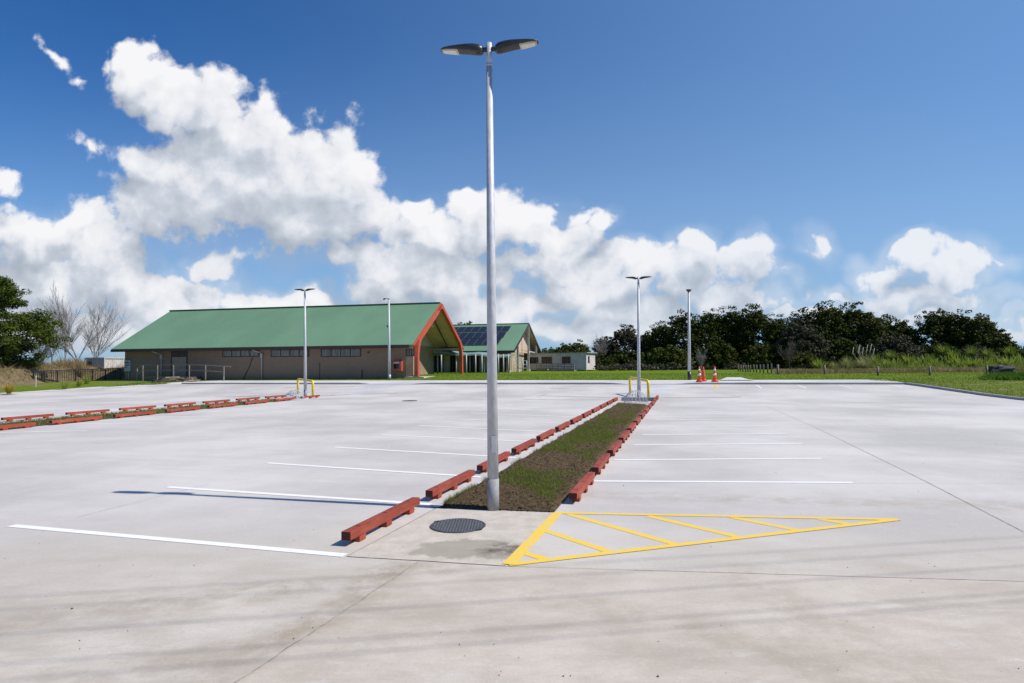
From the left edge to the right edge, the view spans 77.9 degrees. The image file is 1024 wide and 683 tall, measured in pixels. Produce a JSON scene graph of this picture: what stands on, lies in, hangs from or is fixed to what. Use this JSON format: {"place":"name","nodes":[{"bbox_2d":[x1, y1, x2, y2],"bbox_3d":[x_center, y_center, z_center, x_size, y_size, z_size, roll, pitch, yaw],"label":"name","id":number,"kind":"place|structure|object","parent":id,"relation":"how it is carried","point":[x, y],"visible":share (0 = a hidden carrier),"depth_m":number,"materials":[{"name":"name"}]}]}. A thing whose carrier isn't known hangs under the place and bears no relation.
{"place":"outdoors","nodes":[
{"label":"outdoors","id":0,"kind":"place"},
{"bbox_2d":[0,359,124,394],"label":"bank","id":1,"kind":"structure","parent":0,"point":[13,379],"depth_m":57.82,"materials":[{"name":"plant"}]},
{"bbox_2d":[50,355,88,377],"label":"tall reeds","id":2,"kind":"object","parent":1,"relation":"on","point":[80,364],"visible":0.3,"depth_m":62.89,"materials":[{"name":"plant"}]},
{"bbox_2d":[0,397,282,425],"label":"strip grass","id":3,"kind":"structure","parent":0,"point":[122,412],"depth_m":26.33,"materials":[{"name":"plant"}]},
{"bbox_2d":[105,380,200,386],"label":"bank grass","id":4,"kind":"structure","parent":0,"point":[149,383],"depth_m":53.76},
{"bbox_2d":[0,384,1023,682],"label":"car park","id":5,"kind":"structure","parent":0,"point":[798,508],"depth_m":7.04,"materials":[{"name":"concrete"}]},
{"bbox_2d":[0,422,35,429],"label":"wheel stop","id":6,"kind":"object","parent":5,"relation":"on","point":[22,425],"visible":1,"depth_m":20.67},
{"bbox_2d":[1,414,53,420],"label":"wheel stop","id":7,"kind":"object","parent":5,"relation":"on","point":[29,417],"visible":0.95,"depth_m":24.19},
{"bbox_2d":[49,416,102,424],"bbox_3d":[-15.674,2.841,22.829,0.121,0.160,2.033,-1,-2,13],"label":"wheel stop","id":8,"kind":"object","parent":5,"relation":"on","point":[76,420],"visible":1,"depth_m":22.74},
{"bbox_2d":[65,409,109,415],"bbox_3d":[-17.835,2.992,26.658,0.121,0.160,1.933,-1,-2,16],"label":"wheel stop","id":9,"kind":"object","parent":5,"relation":"on","point":[86,412],"visible":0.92,"depth_m":26.54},
{"bbox_2d":[0,381,203,393],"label":"kerb strip","id":10,"kind":"object","parent":5,"relation":"on","point":[132,385],"visible":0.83,"depth_m":51.38,"materials":[{"name":"concrete"}]},
{"bbox_2d":[113,411,155,417],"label":"wheel stop","id":11,"kind":"object","parent":5,"relation":"on","point":[134,414],"visible":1,"depth_m":25.30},
{"bbox_2d":[119,405,155,410],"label":"wheel stop","id":12,"kind":"object","parent":5,"relation":"on","point":[139,408],"visible":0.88,"depth_m":29.00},
{"bbox_2d":[0,399,283,428],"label":"planting strip","id":13,"kind":"object","parent":5,"relation":"on","point":[38,422],"visible":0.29,"depth_m":24.24,"materials":[{"name":"soil"}]},
{"bbox_2d":[165,406,199,412],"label":"wheel stop","id":14,"kind":"object","parent":5,"relation":"on","point":[181,409],"visible":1,"depth_m":27.86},
{"bbox_2d":[285,390,308,399],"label":"drain dome","id":15,"kind":"structure","parent":5,"relation":"on","point":[293,393],"depth_m":36.68,"materials":[{"name":"metal"}]},
{"bbox_2d":[294,288,314,395],"bbox_3d":[-13.045,0.145,39.850,1.388,6.970,0.209,-1,-2,9],"label":"lamp post","id":16,"kind":"object","parent":5,"relation":"on","point":[305,369],"visible":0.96,"depth_m":39.79,"materials":[{"name":"metal"}]},
{"bbox_2d":[341,497,419,541],"bbox_3d":[-1.576,2.201,7.865,0.121,0.160,1.860,-1,-2,16],"label":"wheel stop","id":17,"kind":"object","parent":5,"relation":"on","point":[357,532],"visible":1,"depth_m":7.66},
{"bbox_2d":[347,508,551,564],"bbox_3d":[-0.566,2.263,7.520,1.677,0.001,2.428,-1,-2,17],"label":"concrete apron","id":18,"kind":"object","parent":5,"relation":"on","point":[500,537],"visible":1,"depth_m":7.19,"materials":[{"name":"concrete"}]},
{"bbox_2d":[430,518,485,532],"bbox_3d":[-0.668,2.266,7.810,0.690,0.013,0.690,-1,-2,0],"label":"manhole cover","id":19,"kind":"object","parent":18,"relation":"on","point":[459,525],"visible":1,"depth_m":7.78,"materials":[{"name":"metal"}]},
{"bbox_2d":[425,470,474,498],"bbox_3d":[-0.950,2.273,10.103,0.121,0.160,1.860,-1,-2,16],"label":"wheel stop","id":20,"kind":"object","parent":5,"relation":"on","point":[435,492],"visible":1,"depth_m":9.91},
{"bbox_2d":[477,451,509,471],"bbox_3d":[-0.335,2.345,12.344,0.121,0.160,1.860,-1,-2,15],"label":"wheel stop","id":21,"kind":"object","parent":5,"relation":"on","point":[503,456],"visible":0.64,"depth_m":12.39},
{"bbox_2d":[427,402,617,506],"bbox_3d":[2.113,2.672,20.275,0.204,0.001,23.889,-1,-2,16],"label":"strip edging","id":22,"kind":"object","parent":5,"relation":"on","point":[439,503],"visible":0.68,"depth_m":12.98,"materials":[{"name":"concrete"}]},
{"bbox_2d":[511,438,536,453],"bbox_3d":[0.297,2.417,14.581,0.121,0.160,1.860,-1,-2,16],"label":"wheel stop","id":23,"kind":"object","parent":5,"relation":"on","point":[517,449],"visible":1,"depth_m":14.37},
{"bbox_2d":[440,403,647,511],"bbox_3d":[2.864,2.599,19.583,1.616,0.082,22.876,-1,-2,16],"label":"planting strip","id":24,"kind":"object","parent":5,"relation":"on","point":[558,501],"visible":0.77,"depth_m":11.66,"materials":[{"name":"soil"}]},
{"bbox_2d":[440,39,538,510],"bbox_3d":[-0.293,-0.867,8.764,1.391,6.643,0.188,-1,-2,9],"label":"lamp post","id":25,"kind":"object","parent":24,"relation":"on","point":[504,46],"visible":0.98,"depth_m":8.72,"materials":[{"name":"metal"}]},
{"bbox_2d":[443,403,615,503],"bbox_3d":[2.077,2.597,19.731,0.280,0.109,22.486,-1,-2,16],"label":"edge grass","id":26,"kind":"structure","parent":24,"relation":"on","point":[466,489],"depth_m":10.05,"materials":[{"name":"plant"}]},
{"bbox_2d":[444,402,643,510],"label":"grass","id":27,"kind":"structure","parent":24,"relation":"on","point":[565,450],"depth_m":13.72,"materials":[{"name":"plant"}]},
{"bbox_2d":[443,403,645,511],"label":"soil clods","id":28,"kind":"object","parent":24,"relation":"on","point":[501,508],"visible":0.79,"depth_m":9.43,"materials":[{"name":"soil"}]},
{"bbox_2d":[618,390,649,403],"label":"drain dome","id":29,"kind":"structure","parent":24,"relation":"on","point":[639,401],"depth_m":30.93,"materials":[{"name":"metal"}]},
{"bbox_2d":[536,429,555,441],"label":"wheel stop","id":30,"kind":"object","parent":5,"relation":"on","point":[547,434],"visible":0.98,"depth_m":16.57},
{"bbox_2d":[555,421,570,431],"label":"wheel stop","id":31,"kind":"object","parent":5,"relation":"on","point":[564,425],"visible":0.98,"depth_m":18.91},
{"bbox_2d":[569,472,594,501],"bbox_3d":[1.103,2.245,9.806,0.121,0.160,1.792,-1,-2,16],"label":"wheel stop","id":32,"kind":"object","parent":5,"relation":"on","point":[581,487],"visible":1,"depth_m":9.56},
{"bbox_2d":[592,453,609,473],"bbox_3d":[1.701,2.315,11.992,0.121,0.160,1.792,-1,-2,15],"label":"wheel stop","id":33,"kind":"object","parent":5,"relation":"on","point":[600,463],"visible":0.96,"depth_m":11.72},
{"bbox_2d":[181,382,1023,399],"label":"kerb","id":34,"kind":"structure","parent":5,"relation":"on","point":[956,390],"depth_m":40.28,"materials":[{"name":"concrete"}]},
{"bbox_2d":[608,440,621,455],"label":"wheel stop","id":35,"kind":"object","parent":5,"relation":"on","point":[614,447],"visible":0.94,"depth_m":13.87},
{"bbox_2d":[625,276,651,396],"bbox_3d":[6.754,-0.109,33.593,1.388,6.718,0.213,-1,-2,9],"label":"lamp post","id":36,"kind":"object","parent":5,"relation":"on","point":[638,343],"visible":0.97,"depth_m":33.56,"materials":[{"name":"metal"}]},
{"bbox_2d":[629,377,649,396],"bbox_3d":[7.229,2.621,36.116,0.144,1.191,3.230,0,-2,-8],"label":"hoop barrier","id":37,"kind":"object","parent":5,"relation":"on","point":[648,385],"visible":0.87,"depth_m":34.90,"materials":[{"name":"metal"}]},
{"bbox_2d":[0,368,1023,396],"bbox_3d":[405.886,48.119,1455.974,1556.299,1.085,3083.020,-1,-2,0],"label":"lawn","id":38,"kind":"structure","parent":0,"point":[73,384],"depth_m":51.80,"materials":[{"name":"green plant"}]},
{"bbox_2d":[0,275,73,368],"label":"spreading pine","id":39,"kind":"object","parent":38,"relation":"on","point":[12,346],"visible":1,"depth_m":57.76,"materials":[{"name":"green plant"}]},
{"bbox_2d":[21,280,112,359],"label":"bare tree","id":40,"kind":"object","parent":38,"relation":"on","point":[65,326],"visible":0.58,"depth_m":77.07,"materials":[{"name":"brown plant"}]},
{"bbox_2d":[49,301,88,359],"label":"bare tree","id":41,"kind":"object","parent":38,"relation":"on","point":[75,335],"visible":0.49,"depth_m":82.38,"materials":[{"name":"grey plant"}]},
{"bbox_2d":[33,368,120,381],"bbox_3d":[-41.214,3.259,60.285,0.126,1.430,7.352,-2,-2,36],"label":"metal fence","id":42,"kind":"object","parent":38,"relation":"on","point":[41,379],"visible":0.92,"depth_m":59.97,"materials":[{"name":"metal"}]},
{"bbox_2d":[84,357,124,369],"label":"shipping container","id":43,"kind":"object","parent":38,"relation":"on","point":[106,362],"visible":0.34,"depth_m":66.39,"materials":[{"name":"white metal"}]},
{"bbox_2d":[79,300,133,356],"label":"bare tree","id":44,"kind":"object","parent":38,"relation":"on","point":[99,338],"visible":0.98,"depth_m":78.67,"materials":[{"name":"grey plant"}]},
{"bbox_2d":[150,376,199,381],"bbox_3d":[-30.018,3.381,56.375,4.574,0.532,1.289,-1,-2,0],"label":"timber pile","id":45,"kind":"object","parent":38,"relation":"on","point":[171,378],"visible":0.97,"depth_m":56.15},
{"bbox_2d":[136,364,230,380],"bbox_3d":[-29.786,2.936,58.420,9.886,1.680,1.750,-1,-2,12],"label":"ramp handrail","id":46,"kind":"object","parent":38,"relation":"on","point":[161,378],"visible":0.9,"depth_m":57.86,"materials":[{"name":"metal"}]},
{"bbox_2d":[110,302,463,379],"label":"community hall","id":47,"kind":"structure","parent":38,"relation":"on","point":[346,341],"depth_m":59.39,"materials":[{"name":"metal"}]},
{"bbox_2d":[171,351,187,376],"bbox_3d":[-31.374,2.289,59.705,1.752,2.890,0.070,-1,-2,12],"label":"door","id":48,"kind":"structure","parent":47,"relation":"in","point":[177,357],"depth_m":59.70,"materials":[{"name":"metal"}]},
{"bbox_2d":[222,350,258,356],"bbox_3d":[-25.004,1.100,58.388,3.800,0.636,0.080,-1,-2,12],"label":"window","id":49,"kind":"structure","parent":47,"relation":"in","point":[225,353],"depth_m":58.37,"materials":[{"name":"grey glass"}]},
{"bbox_2d":[271,349,308,356],"bbox_3d":[-20.121,1.048,57.356,3.799,0.689,0.080,-1,-2,12],"label":"window","id":50,"kind":"structure","parent":47,"relation":"in","point":[292,352],"depth_m":57.33,"materials":[{"name":"grey glass"}]},
{"bbox_2d":[321,348,360,356],"bbox_3d":[-15.232,0.997,56.321,3.834,0.743,0.080,-1,-2,12],"label":"window","id":51,"kind":"structure","parent":47,"relation":"in","point":[324,352],"depth_m":56.29,"materials":[{"name":"grey glass"}]},
{"bbox_2d":[383,298,390,378],"bbox_3d":[-10.710,-0.196,54.293,0.674,7.081,0.280,-1,-2,0],"label":"camera post","id":52,"kind":"object","parent":38,"relation":"on","point":[389,361],"visible":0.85,"depth_m":54.20,"materials":[{"name":"metal"}]},
{"bbox_2d":[433,350,514,373],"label":"covered walkway","id":53,"kind":"structure","parent":38,"relation":"on","point":[481,354],"depth_m":69.06,"materials":[{"name":"metal"}]},
{"bbox_2d":[434,323,541,372],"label":"solar roof building","id":54,"kind":"structure","parent":38,"relation":"on","point":[518,340],"depth_m":79.45,"materials":[{"name":"green metal"}]},
{"bbox_2d":[450,356,455,372],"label":"dark doorway","id":55,"kind":"structure","parent":54,"relation":"in","point":[452,358],"depth_m":78.13,"materials":[{"name":"black glass"}]},
{"bbox_2d":[467,355,478,371],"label":"dark doorway","id":56,"kind":"structure","parent":54,"relation":"in","point":[472,358],"depth_m":77.58,"materials":[{"name":"black glass"}]},
{"bbox_2d":[499,357,505,371],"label":"dark doorway","id":57,"kind":"structure","parent":54,"relation":"in","point":[500,359],"depth_m":76.80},
{"bbox_2d":[187,380,896,383],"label":"footpath","id":58,"kind":"structure","parent":38,"relation":"on","point":[527,381],"depth_m":47.14,"materials":[{"name":"concrete"}]},
{"bbox_2d":[536,363,576,370],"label":"timber ramp","id":59,"kind":"structure","parent":38,"relation":"on","point":[549,369],"depth_m":82.86,"materials":[{"name":"wood"}]},
{"bbox_2d":[529,352,596,370],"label":"portable cabin","id":60,"kind":"object","parent":38,"relation":"on","point":[582,361],"visible":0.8,"depth_m":83.65,"materials":[{"name":"white metal"}]},
{"bbox_2d":[553,343,573,352],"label":"evergreen tree","id":61,"kind":"object","parent":38,"relation":"on","point":[566,347],"visible":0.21,"depth_m":105.33,"materials":[{"name":"green plant"}]},
{"bbox_2d":[570,339,590,351],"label":"evergreen tree","id":62,"kind":"object","parent":38,"relation":"on","point":[579,347],"visible":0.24,"depth_m":105.31,"materials":[{"name":"green plant"}]},
{"bbox_2d":[592,336,609,360],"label":"bare tree","id":63,"kind":"object","parent":38,"relation":"on","point":[601,348],"visible":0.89,"depth_m":91.84,"materials":[{"name":"grey plant"}]},
{"bbox_2d":[592,336,621,365],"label":"evergreen tree","id":64,"kind":"object","parent":38,"relation":"on","point":[601,340],"visible":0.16,"depth_m":99.08,"materials":[{"name":"green plant"}]},
{"bbox_2d":[604,324,640,364],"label":"evergreen tree","id":65,"kind":"object","parent":38,"relation":"on","point":[623,338],"visible":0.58,"depth_m":96.74,"materials":[{"name":"green plant"}]},
{"bbox_2d":[631,330,650,361],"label":"evergreen tree","id":66,"kind":"object","parent":38,"relation":"on","point":[642,340],"visible":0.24,"depth_m":95.21,"materials":[{"name":"green plant"}]},
{"bbox_2d":[641,320,681,368],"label":"evergreen tree","id":67,"kind":"object","parent":38,"relation":"on","point":[657,334],"visible":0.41,"depth_m":93.09,"materials":[{"name":"green plant"}]},
{"bbox_2d":[644,344,692,369],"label":"evergreen tree","id":68,"kind":"object","parent":38,"relation":"on","point":[668,354],"visible":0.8,"depth_m":83.65,"materials":[{"name":"green plant"}]},
{"bbox_2d":[663,308,705,367],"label":"evergreen tree","id":69,"kind":"object","parent":38,"relation":"on","point":[679,325],"visible":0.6,"depth_m":90.78,"materials":[{"name":"green plant"}]},
{"bbox_2d":[593,361,784,370],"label":"scrub","id":70,"kind":"object","parent":38,"relation":"on","point":[643,366],"visible":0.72,"depth_m":81.13,"materials":[{"name":"green plant"}]},
{"bbox_2d":[686,289,691,379],"bbox_3d":[13.064,-0.460,46.641,0.435,6.784,0.394,-1,-2,0],"label":"camera post","id":71,"kind":"object","parent":38,"relation":"on","point":[689,352],"visible":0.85,"depth_m":46.55,"materials":[{"name":"metal"}]},
{"bbox_2d":[687,308,730,367],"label":"evergreen tree","id":72,"kind":"object","parent":38,"relation":"on","point":[709,327],"visible":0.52,"depth_m":90.72,"materials":[{"name":"green plant"}]},
{"bbox_2d":[695,340,742,369],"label":"evergreen tree","id":73,"kind":"object","parent":38,"relation":"on","point":[719,349],"visible":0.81,"depth_m":82.74,"materials":[{"name":"green plant"}]},
{"bbox_2d":[711,306,744,358],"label":"evergreen tree","id":74,"kind":"object","parent":38,"relation":"on","point":[726,322],"visible":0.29,"depth_m":90.76,"materials":[{"name":"green plant"}]},
{"bbox_2d":[730,303,772,368],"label":"evergreen tree","id":75,"kind":"object","parent":38,"relation":"on","point":[747,331],"visible":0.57,"depth_m":88.69,"materials":[{"name":"green plant"}]},
{"bbox_2d":[741,341,785,368],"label":"evergreen tree","id":76,"kind":"object","parent":38,"relation":"on","point":[759,354],"visible":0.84,"depth_m":81.66,"materials":[{"name":"green plant"}]},
{"bbox_2d":[757,312,794,365],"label":"evergreen tree","id":77,"kind":"object","parent":38,"relation":"on","point":[773,333],"visible":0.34,"depth_m":87.10,"materials":[{"name":"green plant"}]},
{"bbox_2d":[542,346,1023,369],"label":"undergrowth","id":78,"kind":"object","parent":38,"relation":"on","point":[609,359],"visible":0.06,"depth_m":89.82,"materials":[{"name":"green plant"}]},
{"bbox_2d":[778,339,800,365],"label":"bare shrub","id":79,"kind":"object","parent":38,"relation":"on","point":[789,354],"visible":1,"depth_m":73.65,"materials":[{"name":"grey plant"}]},
{"bbox_2d":[786,307,820,346],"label":"evergreen tree","id":80,"kind":"object","parent":38,"relation":"on","point":[804,318],"visible":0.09,"depth_m":91.31,"materials":[{"name":"green plant"}]},
{"bbox_2d":[772,318,835,368],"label":"evergreen tree","id":81,"kind":"object","parent":38,"relation":"on","point":[804,337],"visible":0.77,"depth_m":80.54,"materials":[{"name":"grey plant"}]},
{"bbox_2d":[782,351,826,369],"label":"evergreen tree","id":82,"kind":"object","parent":38,"relation":"on","point":[804,360],"visible":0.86,"depth_m":75.11,"materials":[{"name":"green plant"}]},
{"bbox_2d":[811,358,827,369],"bbox_3d":[29.700,2.216,61.103,2.176,1.428,2.177,-1,-2,0],"label":"flax plant","id":83,"kind":"object","parent":38,"relation":"on","point":[818,364],"visible":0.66,"depth_m":60.86,"materials":[{"name":"green plant"}]},
{"bbox_2d":[803,300,859,366],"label":"evergreen tree","id":84,"kind":"object","parent":38,"relation":"on","point":[827,321],"visible":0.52,"depth_m":88.39,"materials":[{"name":"green plant"}]},
{"bbox_2d":[823,337,866,368],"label":"evergreen tree","id":85,"kind":"object","parent":38,"relation":"on","point":[840,351],"visible":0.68,"depth_m":80.68,"materials":[{"name":"green plant"}]},
{"bbox_2d":[835,301,880,359],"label":"evergreen tree","id":86,"kind":"object","parent":38,"relation":"on","point":[856,316],"visible":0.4,"depth_m":88.55,"materials":[{"name":"green plant"}]},
{"bbox_2d":[852,344,877,369],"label":"pampas grass","id":87,"kind":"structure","parent":38,"relation":"on","point":[865,364],"depth_m":62.86,"materials":[{"name":"green plant"}]},
{"bbox_2d":[856,313,893,357],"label":"evergreen tree","id":88,"kind":"object","parent":38,"relation":"on","point":[878,330],"visible":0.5,"depth_m":86.91,"materials":[{"name":"green plant"}]},
{"bbox_2d":[865,333,928,367],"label":"evergreen tree","id":89,"kind":"object","parent":38,"relation":"on","point":[899,345],"visible":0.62,"depth_m":76.67,"materials":[{"name":"green plant"}]},
{"bbox_2d":[770,365,1023,373],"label":"dry grass belt","id":90,"kind":"object","parent":38,"relation":"on","point":[797,370],"visible":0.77,"depth_m":54.62,"materials":[{"name":"plant"}]},
{"bbox_2d":[777,364,1023,375],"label":"wire fence","id":91,"kind":"object","parent":38,"relation":"on","point":[824,368],"visible":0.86,"depth_m":46.51,"materials":[{"name":"metal"}]},
{"bbox_2d":[885,315,926,356],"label":"evergreen tree","id":92,"kind":"object","parent":38,"relation":"on","point":[900,328],"visible":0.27,"depth_m":86.62,"materials":[{"name":"green plant"}]},
{"bbox_2d":[899,353,921,365],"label":"flax plant","id":93,"kind":"object","parent":38,"relation":"on","point":[912,359],"visible":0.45,"depth_m":65.28,"materials":[{"name":"green plant"}]},
{"bbox_2d":[907,308,957,353],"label":"evergreen tree","id":94,"kind":"object","parent":38,"relation":"on","point":[930,327],"visible":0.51,"depth_m":84.98,"materials":[{"name":"green plant"}]},
{"bbox_2d":[919,340,961,361],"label":"evergreen tree","id":95,"kind":"object","parent":38,"relation":"on","point":[929,350],"visible":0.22,"depth_m":78.92,"materials":[{"name":"green plant"}]},
{"bbox_2d":[873,360,1023,368],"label":"flax underplanting","id":96,"kind":"object","parent":38,"relation":"on","point":[942,365],"visible":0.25,"depth_m":61.05,"materials":[{"name":"green plant"}]},
{"bbox_2d":[934,309,973,348],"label":"evergreen tree","id":97,"kind":"object","parent":38,"relation":"on","point":[956,323],"visible":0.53,"depth_m":83.87,"materials":[{"name":"green plant"}]},
{"bbox_2d":[945,353,967,366],"bbox_3d":[44.374,1.894,63.200,2.550,1.946,2.822,-1,-2,26],"label":"flax plant","id":98,"kind":"object","parent":38,"relation":"on","point":[953,359],"visible":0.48,"depth_m":62.88,"materials":[{"name":"green plant"}]},
{"bbox_2d":[964,357,981,366],"bbox_3d":[44.366,2.053,60.819,2.273,1.470,2.150,-1,-2,0],"label":"flax plant","id":99,"kind":"object","parent":38,"relation":"on","point":[972,362],"visible":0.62,"depth_m":60.74,"materials":[{"name":"green plant"}]},
{"bbox_2d":[959,343,1000,359],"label":"evergreen tree","id":100,"kind":"object","parent":38,"relation":"on","point":[979,347],"visible":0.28,"depth_m":77.13,"materials":[{"name":"green plant"}]},
{"bbox_2d":[955,310,1006,355],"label":"evergreen tree","id":101,"kind":"object","parent":38,"relation":"on","point":[987,329],"visible":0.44,"depth_m":82.75,"materials":[{"name":"green plant"}]},
{"bbox_2d":[978,371,1023,380],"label":"broadleaf weeds","id":102,"kind":"object","parent":38,"relation":"on","point":[1006,376],"visible":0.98,"depth_m":41.24,"materials":[{"name":"green plant"}]},
{"bbox_2d":[981,328,1021,360],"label":"evergreen tree","id":103,"kind":"object","parent":38,"relation":"on","point":[998,346],"visible":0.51,"depth_m":80.94,"materials":[{"name":"green plant"}]},
{"bbox_2d":[988,365,1015,373],"bbox_3d":[35.432,2.068,45.821,1.965,0.828,1.152,-1,-2,0],"label":"boulder","id":104,"kind":"object","parent":38,"relation":"on","point":[999,368],"visible":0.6,"depth_m":45.49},
{"bbox_2d":[995,354,1019,365],"bbox_3d":[49.137,1.858,62.549,2.556,1.889,2.695,-1,-2,0],"label":"flax plant","id":105,"kind":"object","parent":38,"relation":"on","point":[1012,361],"visible":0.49,"depth_m":62.40,"materials":[{"name":"green plant"}]},
{"bbox_2d":[0,0,1023,363],"label":"sky","id":106,"kind":"structure","parent":0,"point":[157,157],"materials":[{"name":"blue"}]},
{"bbox_2d":[621,397,654,400],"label":"concrete block","id":107,"kind":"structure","parent":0,"point":[641,398],"depth_m":32.60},
{"bbox_2d":[838,356,859,368],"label":"pampas grass","id":108,"kind":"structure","parent":0,"point":[848,363],"depth_m":62.55,"materials":[{"name":"green plant"}]},
{"bbox_2d":[871,379,1023,396],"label":"verge grass","id":109,"kind":"structure","parent":0,"point":[925,382],"depth_m":36.85,"materials":[{"name":"plant"}]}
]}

